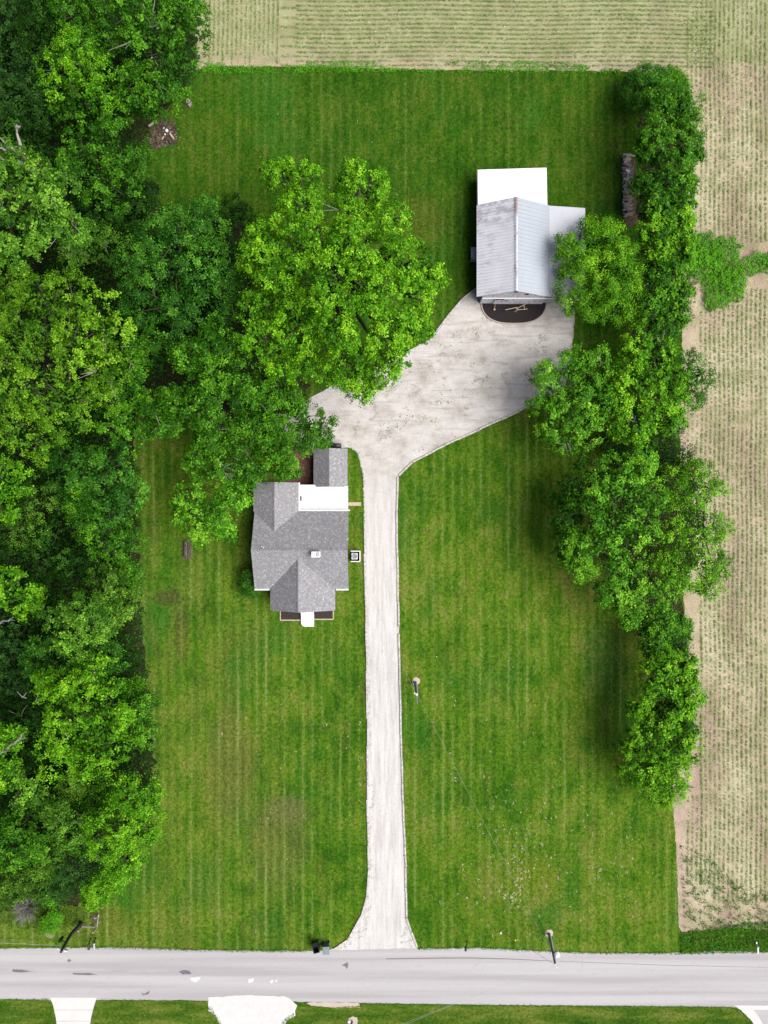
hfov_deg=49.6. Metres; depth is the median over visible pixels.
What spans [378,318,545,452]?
yard weeds
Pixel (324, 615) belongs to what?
mulch bed
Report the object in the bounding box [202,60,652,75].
field margin weeds
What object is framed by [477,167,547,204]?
barn annexe
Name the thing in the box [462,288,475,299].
landscape timber
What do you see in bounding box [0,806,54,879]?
broadleaf tree
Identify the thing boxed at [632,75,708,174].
broadleaf tree
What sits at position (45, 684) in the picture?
broadleaf tree
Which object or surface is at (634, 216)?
bare earth
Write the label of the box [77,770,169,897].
broadleaf tree
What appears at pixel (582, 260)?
broadleaf tree
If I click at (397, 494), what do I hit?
landscape timber
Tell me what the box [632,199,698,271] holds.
broadleaf tree
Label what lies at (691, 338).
ground
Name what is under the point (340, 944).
landscape timber
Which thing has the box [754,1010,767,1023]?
side road lane
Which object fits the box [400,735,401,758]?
landscape timber
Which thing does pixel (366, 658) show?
landscape timber
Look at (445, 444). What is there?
landscape timber
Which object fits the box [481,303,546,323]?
mulch bed
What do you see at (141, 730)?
broadleaf tree
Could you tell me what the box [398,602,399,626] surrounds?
landscape timber
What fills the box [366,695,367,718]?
landscape timber
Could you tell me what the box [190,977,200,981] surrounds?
road marks
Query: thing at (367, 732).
landscape timber
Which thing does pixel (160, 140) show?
leaf litter
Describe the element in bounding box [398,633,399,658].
landscape timber
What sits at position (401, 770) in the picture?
landscape timber
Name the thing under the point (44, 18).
broadleaf tree
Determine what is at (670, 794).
broadleaf tree
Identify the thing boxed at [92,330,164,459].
broadleaf tree
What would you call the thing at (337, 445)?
barbecue grill
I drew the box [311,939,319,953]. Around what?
wheeled bin
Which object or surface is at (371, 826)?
driveway weeds
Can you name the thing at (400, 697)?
landscape timber
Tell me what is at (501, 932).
guy wire
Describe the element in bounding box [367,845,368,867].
landscape timber
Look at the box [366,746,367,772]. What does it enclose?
landscape timber
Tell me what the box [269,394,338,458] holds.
broadleaf tree
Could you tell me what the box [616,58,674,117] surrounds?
broadleaf tree
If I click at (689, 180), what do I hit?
broadleaf tree
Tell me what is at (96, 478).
broadleaf tree
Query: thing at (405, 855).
landscape timber
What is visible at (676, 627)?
broadleaf tree
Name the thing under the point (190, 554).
bare earth
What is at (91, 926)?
rail fence
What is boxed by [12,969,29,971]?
road marks
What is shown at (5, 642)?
broadleaf tree
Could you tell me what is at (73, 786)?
broadleaf tree
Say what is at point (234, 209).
broadleaf tree
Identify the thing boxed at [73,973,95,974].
road marks
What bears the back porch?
on the lawn at (456, 508)
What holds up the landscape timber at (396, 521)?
on the lawn at (456, 508)
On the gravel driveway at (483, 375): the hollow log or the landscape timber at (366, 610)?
the landscape timber at (366, 610)
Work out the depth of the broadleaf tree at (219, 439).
68.37 m
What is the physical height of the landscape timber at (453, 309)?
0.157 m
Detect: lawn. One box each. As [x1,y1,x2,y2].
[0,66,767,952]
[0,999,751,1023]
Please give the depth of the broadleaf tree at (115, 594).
69.44 m
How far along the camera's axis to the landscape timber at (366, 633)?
77.87 m
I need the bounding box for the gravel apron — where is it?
[208,995,296,1023]
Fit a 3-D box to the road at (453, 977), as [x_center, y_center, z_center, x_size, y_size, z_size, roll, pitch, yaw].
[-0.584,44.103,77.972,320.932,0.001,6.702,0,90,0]
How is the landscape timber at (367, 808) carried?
on the lawn at (456, 508)
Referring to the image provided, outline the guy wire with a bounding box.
[500,931,553,963]
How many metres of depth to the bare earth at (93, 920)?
77.98 m
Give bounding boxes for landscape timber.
[333,939,347,949]
[348,915,361,938]
[361,896,367,915]
[364,529,365,552]
[364,554,365,577]
[365,600,366,621]
[365,622,366,645]
[366,647,367,670]
[366,671,367,694]
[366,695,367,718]
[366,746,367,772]
[366,799,368,821]
[366,868,369,895]
[367,719,368,745]
[367,773,368,798]
[367,822,368,844]
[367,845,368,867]
[395,533,397,554]
[396,477,398,510]
[396,511,397,532]
[397,556,398,577]
[397,578,398,601]
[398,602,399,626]
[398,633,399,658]
[399,659,400,684]
[399,685,401,710]
[400,711,401,734]
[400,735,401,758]
[400,759,402,781]
[401,782,403,802]
[403,822,405,844]
[404,845,406,866]
[405,867,406,891]
[405,892,406,916]
[411,931,417,947]
[413,450,434,461]
[429,318,446,340]
[435,439,456,450]
[446,299,461,317]
[457,429,479,439]
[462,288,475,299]
[479,419,500,429]
[501,410,518,419]
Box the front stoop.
[301,612,313,626]
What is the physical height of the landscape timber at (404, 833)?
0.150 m
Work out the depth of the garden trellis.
77.49 m
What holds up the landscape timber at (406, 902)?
on the lawn at (456, 508)
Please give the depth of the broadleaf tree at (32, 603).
67.10 m
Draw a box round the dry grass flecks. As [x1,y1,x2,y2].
[221,114,692,951]
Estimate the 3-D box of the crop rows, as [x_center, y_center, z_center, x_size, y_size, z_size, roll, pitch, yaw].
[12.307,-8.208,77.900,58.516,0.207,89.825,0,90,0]
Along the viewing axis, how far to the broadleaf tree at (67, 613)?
63.96 m
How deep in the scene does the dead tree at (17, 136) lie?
63.11 m
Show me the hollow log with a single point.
(186, 549)
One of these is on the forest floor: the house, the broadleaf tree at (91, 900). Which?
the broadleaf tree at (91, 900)
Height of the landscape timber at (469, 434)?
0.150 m
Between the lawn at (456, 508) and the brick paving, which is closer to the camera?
the brick paving
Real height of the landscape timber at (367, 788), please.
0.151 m
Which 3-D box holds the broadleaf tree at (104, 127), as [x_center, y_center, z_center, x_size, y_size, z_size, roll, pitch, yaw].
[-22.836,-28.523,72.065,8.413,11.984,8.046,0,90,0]
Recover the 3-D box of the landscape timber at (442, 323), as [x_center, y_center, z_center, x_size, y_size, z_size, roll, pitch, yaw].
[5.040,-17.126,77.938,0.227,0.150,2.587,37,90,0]
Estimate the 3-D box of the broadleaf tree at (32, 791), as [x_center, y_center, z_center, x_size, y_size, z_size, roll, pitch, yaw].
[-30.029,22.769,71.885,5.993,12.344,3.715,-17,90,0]
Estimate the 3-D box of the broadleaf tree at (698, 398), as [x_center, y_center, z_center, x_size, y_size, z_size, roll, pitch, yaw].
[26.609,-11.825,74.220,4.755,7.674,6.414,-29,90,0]
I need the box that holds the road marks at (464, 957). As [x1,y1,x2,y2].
[386,957,545,960]
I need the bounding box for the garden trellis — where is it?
[505,304,525,311]
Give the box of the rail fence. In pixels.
[78,913,100,933]
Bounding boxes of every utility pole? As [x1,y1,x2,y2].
[57,921,82,952]
[414,681,417,703]
[548,933,559,968]
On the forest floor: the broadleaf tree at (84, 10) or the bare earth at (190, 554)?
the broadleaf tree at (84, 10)
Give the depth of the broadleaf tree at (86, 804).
69.72 m
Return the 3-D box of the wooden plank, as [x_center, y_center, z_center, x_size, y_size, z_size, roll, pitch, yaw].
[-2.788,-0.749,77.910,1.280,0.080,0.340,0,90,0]
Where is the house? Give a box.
[251,482,349,612]
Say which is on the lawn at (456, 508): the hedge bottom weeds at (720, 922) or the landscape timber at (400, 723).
the hedge bottom weeds at (720, 922)
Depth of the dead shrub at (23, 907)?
76.95 m
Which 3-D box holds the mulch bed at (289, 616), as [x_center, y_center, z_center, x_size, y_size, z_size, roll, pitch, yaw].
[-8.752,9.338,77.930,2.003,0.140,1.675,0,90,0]
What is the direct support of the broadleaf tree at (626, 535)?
on the hedge soil
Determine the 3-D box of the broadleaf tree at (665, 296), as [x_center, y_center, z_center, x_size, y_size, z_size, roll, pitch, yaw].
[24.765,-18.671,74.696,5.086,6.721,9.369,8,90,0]
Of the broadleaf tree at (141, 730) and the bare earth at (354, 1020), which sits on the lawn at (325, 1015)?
the bare earth at (354, 1020)
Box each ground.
[148,118,178,149]
[193,0,767,931]
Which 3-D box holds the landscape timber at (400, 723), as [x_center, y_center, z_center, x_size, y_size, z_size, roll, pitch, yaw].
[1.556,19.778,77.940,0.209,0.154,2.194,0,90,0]
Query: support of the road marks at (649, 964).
on the road at (453, 977)
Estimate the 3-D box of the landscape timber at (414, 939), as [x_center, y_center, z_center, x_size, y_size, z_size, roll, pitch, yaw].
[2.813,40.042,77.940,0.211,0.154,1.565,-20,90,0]
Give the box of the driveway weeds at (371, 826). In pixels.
[344,637,411,946]
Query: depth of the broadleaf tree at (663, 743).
72.37 m
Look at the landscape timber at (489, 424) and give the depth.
77.86 m
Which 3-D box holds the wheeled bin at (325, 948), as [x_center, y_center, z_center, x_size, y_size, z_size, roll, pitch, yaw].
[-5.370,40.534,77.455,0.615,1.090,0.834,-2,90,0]
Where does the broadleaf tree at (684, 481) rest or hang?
on the hedge soil
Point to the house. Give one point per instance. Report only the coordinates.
(299, 560)
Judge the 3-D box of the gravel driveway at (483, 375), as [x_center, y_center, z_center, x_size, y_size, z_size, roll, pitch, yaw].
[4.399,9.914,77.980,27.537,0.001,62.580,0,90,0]
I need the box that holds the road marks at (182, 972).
[179,970,190,974]
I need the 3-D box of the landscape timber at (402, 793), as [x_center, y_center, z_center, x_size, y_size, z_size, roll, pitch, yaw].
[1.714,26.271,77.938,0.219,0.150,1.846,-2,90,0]
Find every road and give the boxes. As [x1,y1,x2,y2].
[0,947,767,1006]
[734,1005,767,1023]
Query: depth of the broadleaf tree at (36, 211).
64.70 m
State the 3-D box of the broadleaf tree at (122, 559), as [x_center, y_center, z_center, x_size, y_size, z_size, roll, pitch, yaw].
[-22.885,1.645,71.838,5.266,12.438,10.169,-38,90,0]
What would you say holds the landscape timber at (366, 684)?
on the lawn at (456, 508)
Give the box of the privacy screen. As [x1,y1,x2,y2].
[351,550,360,561]
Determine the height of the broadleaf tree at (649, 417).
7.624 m
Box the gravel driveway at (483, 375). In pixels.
[284,287,574,949]
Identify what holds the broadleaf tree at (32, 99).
on the forest floor
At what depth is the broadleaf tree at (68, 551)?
71.26 m
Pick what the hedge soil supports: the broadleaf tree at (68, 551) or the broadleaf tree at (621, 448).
the broadleaf tree at (621, 448)
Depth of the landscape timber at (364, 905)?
77.88 m
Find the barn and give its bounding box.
[477,197,584,303]
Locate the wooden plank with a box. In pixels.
[348,502,360,505]
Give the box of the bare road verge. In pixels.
[307,1002,359,1007]
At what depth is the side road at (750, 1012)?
77.97 m
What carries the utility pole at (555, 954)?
on the bare earth at (548, 931)
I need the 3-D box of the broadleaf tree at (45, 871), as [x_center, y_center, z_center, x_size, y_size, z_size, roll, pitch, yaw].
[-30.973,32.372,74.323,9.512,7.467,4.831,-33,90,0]
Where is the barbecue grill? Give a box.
[332,443,344,447]
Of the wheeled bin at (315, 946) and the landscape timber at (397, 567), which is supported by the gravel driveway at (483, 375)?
the landscape timber at (397, 567)
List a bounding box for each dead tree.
[0,124,26,161]
[0,732,25,754]
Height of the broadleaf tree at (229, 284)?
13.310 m
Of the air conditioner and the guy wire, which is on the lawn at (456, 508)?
the air conditioner
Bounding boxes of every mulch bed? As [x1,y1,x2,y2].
[280,611,300,620]
[314,611,333,619]
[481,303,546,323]
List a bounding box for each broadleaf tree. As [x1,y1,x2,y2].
[0,0,52,96]
[0,65,59,133]
[0,91,56,157]
[0,133,95,276]
[0,253,33,336]
[0,266,136,468]
[0,453,33,524]
[0,467,61,555]
[0,513,103,603]
[0,564,47,622]
[0,611,41,706]
[0,687,52,779]
[0,719,28,794]
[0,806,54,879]
[0,841,67,913]
[8,767,50,813]
[11,0,87,68]
[16,633,129,692]
[29,651,139,783]
[32,23,115,114]
[33,587,118,664]
[36,845,102,907]
[38,794,89,856]
[41,73,134,139]
[41,435,155,536]
[44,0,126,59]
[51,768,90,806]
[52,213,123,270]
[53,114,156,218]
[54,483,149,589]
[54,767,121,831]
[65,177,162,234]
[75,562,145,631]
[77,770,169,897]
[78,878,114,912]
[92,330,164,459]
[106,0,213,119]
[107,192,250,352]
[114,672,164,750]
[142,319,310,491]
[167,465,262,549]
[206,190,258,290]
[229,152,451,407]
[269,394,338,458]
[523,341,622,457]
[546,454,615,557]
[549,212,657,328]
[554,443,683,631]
[590,421,697,488]
[597,320,691,451]
[613,696,709,795]
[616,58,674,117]
[623,644,711,737]
[625,153,700,228]
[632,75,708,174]
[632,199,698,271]
[634,246,700,348]
[634,604,694,662]
[634,753,694,811]
[642,454,739,601]
[661,62,693,99]
[662,345,720,414]
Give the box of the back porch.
[300,485,348,509]
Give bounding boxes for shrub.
[11,896,38,925]
[36,892,64,936]
[237,567,262,598]
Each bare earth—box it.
[90,914,97,922]
[182,540,192,558]
[348,1017,357,1023]
[412,677,419,684]
[545,930,552,936]
[621,153,637,227]
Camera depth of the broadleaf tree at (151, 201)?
72.00 m
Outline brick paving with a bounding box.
[285,445,312,484]
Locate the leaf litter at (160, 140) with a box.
[144,121,186,151]
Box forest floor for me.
[0,0,310,911]
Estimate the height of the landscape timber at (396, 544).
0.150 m
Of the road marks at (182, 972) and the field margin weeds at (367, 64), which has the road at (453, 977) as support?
the road marks at (182, 972)
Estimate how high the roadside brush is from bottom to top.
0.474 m
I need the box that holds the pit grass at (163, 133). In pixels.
[144,117,181,151]
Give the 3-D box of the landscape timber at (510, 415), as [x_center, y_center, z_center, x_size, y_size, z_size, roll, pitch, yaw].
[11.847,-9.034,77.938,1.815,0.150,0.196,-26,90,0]
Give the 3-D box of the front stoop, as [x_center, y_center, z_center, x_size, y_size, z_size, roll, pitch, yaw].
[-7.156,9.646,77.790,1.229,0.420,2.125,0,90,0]
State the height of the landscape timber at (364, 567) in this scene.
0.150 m
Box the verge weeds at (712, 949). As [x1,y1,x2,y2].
[679,922,767,953]
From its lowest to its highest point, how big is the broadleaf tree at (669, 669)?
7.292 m
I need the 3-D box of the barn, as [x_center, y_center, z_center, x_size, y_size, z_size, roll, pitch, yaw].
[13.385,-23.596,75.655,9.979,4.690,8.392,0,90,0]
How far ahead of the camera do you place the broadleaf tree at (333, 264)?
64.07 m
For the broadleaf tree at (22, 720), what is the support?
on the forest floor
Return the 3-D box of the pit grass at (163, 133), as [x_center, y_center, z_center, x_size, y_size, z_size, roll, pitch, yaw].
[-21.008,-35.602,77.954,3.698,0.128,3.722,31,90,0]
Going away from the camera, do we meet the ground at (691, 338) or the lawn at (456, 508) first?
the lawn at (456, 508)
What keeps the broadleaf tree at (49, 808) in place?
on the forest floor
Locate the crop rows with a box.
[204,0,767,902]
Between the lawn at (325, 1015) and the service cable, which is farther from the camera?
the lawn at (325, 1015)
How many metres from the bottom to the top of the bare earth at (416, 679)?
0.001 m
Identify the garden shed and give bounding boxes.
[313,448,347,486]
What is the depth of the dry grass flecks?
77.95 m
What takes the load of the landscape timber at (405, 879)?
on the gravel driveway at (483, 375)
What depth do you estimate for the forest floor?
77.99 m
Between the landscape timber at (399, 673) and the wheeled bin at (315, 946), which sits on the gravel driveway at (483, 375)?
the landscape timber at (399, 673)
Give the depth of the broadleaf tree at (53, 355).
63.19 m
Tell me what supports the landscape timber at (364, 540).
on the gravel driveway at (483, 375)
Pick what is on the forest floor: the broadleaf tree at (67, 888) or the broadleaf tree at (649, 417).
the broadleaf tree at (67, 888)
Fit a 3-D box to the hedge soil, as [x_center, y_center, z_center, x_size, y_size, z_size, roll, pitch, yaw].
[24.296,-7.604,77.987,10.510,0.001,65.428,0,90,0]
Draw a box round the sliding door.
[493,298,545,303]
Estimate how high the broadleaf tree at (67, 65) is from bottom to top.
15.426 m
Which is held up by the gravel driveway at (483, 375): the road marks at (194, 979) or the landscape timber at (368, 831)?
the landscape timber at (368, 831)
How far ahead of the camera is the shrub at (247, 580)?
76.30 m
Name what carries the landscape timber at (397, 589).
on the lawn at (456, 508)
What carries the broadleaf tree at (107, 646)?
on the forest floor
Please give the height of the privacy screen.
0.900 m
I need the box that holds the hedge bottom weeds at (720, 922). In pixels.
[609,89,767,929]
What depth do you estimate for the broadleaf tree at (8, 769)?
66.52 m
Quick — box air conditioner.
[351,553,357,558]
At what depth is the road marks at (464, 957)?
77.97 m
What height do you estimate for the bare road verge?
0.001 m
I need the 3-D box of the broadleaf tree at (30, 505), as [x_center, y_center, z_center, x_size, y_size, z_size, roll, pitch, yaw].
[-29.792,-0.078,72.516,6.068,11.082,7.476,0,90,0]
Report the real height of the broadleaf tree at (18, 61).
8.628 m
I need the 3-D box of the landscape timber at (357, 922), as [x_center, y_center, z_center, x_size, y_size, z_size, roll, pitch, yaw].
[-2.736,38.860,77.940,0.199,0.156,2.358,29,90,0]
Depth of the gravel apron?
77.96 m
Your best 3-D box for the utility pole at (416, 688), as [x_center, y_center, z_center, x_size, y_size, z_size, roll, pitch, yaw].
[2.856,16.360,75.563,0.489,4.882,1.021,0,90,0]
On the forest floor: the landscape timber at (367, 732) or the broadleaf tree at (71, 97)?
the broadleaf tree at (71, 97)
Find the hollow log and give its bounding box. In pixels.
[184,541,189,556]
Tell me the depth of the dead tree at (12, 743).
64.86 m
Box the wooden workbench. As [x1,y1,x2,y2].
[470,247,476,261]
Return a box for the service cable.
[418,697,553,958]
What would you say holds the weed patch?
on the ground at (691, 338)
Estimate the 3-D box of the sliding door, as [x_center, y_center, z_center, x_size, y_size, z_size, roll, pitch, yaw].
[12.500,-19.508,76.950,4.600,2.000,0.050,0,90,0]
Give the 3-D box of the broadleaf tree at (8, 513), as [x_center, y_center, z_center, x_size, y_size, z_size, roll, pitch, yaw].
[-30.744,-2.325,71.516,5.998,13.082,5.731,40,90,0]
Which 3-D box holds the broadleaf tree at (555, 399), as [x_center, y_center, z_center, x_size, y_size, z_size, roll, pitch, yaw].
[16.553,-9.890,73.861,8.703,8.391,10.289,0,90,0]
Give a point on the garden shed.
(330, 467)
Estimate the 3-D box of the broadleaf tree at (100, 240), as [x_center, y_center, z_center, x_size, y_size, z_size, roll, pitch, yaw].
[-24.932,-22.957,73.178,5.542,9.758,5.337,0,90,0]
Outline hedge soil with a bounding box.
[587,86,697,777]
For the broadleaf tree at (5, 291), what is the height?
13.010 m
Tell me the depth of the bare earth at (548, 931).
77.99 m
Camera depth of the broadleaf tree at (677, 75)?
76.21 m
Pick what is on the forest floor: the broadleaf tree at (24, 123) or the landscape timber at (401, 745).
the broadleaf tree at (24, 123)
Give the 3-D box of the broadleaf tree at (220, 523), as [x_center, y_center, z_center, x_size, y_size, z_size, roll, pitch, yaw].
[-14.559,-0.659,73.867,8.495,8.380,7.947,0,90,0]
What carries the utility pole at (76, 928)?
on the lawn at (456, 508)
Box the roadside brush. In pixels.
[0,891,93,930]
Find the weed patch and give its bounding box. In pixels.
[689,230,767,312]
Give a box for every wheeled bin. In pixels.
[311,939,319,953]
[323,940,329,954]
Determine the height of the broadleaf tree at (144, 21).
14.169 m
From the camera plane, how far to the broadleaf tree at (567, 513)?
72.74 m
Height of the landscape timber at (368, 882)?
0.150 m
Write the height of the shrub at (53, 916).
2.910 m
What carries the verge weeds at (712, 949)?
on the lawn at (456, 508)
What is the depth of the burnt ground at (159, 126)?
77.98 m
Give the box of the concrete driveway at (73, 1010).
[50,998,95,1023]
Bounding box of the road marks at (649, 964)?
[559,961,767,967]
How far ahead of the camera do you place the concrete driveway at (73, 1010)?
77.96 m

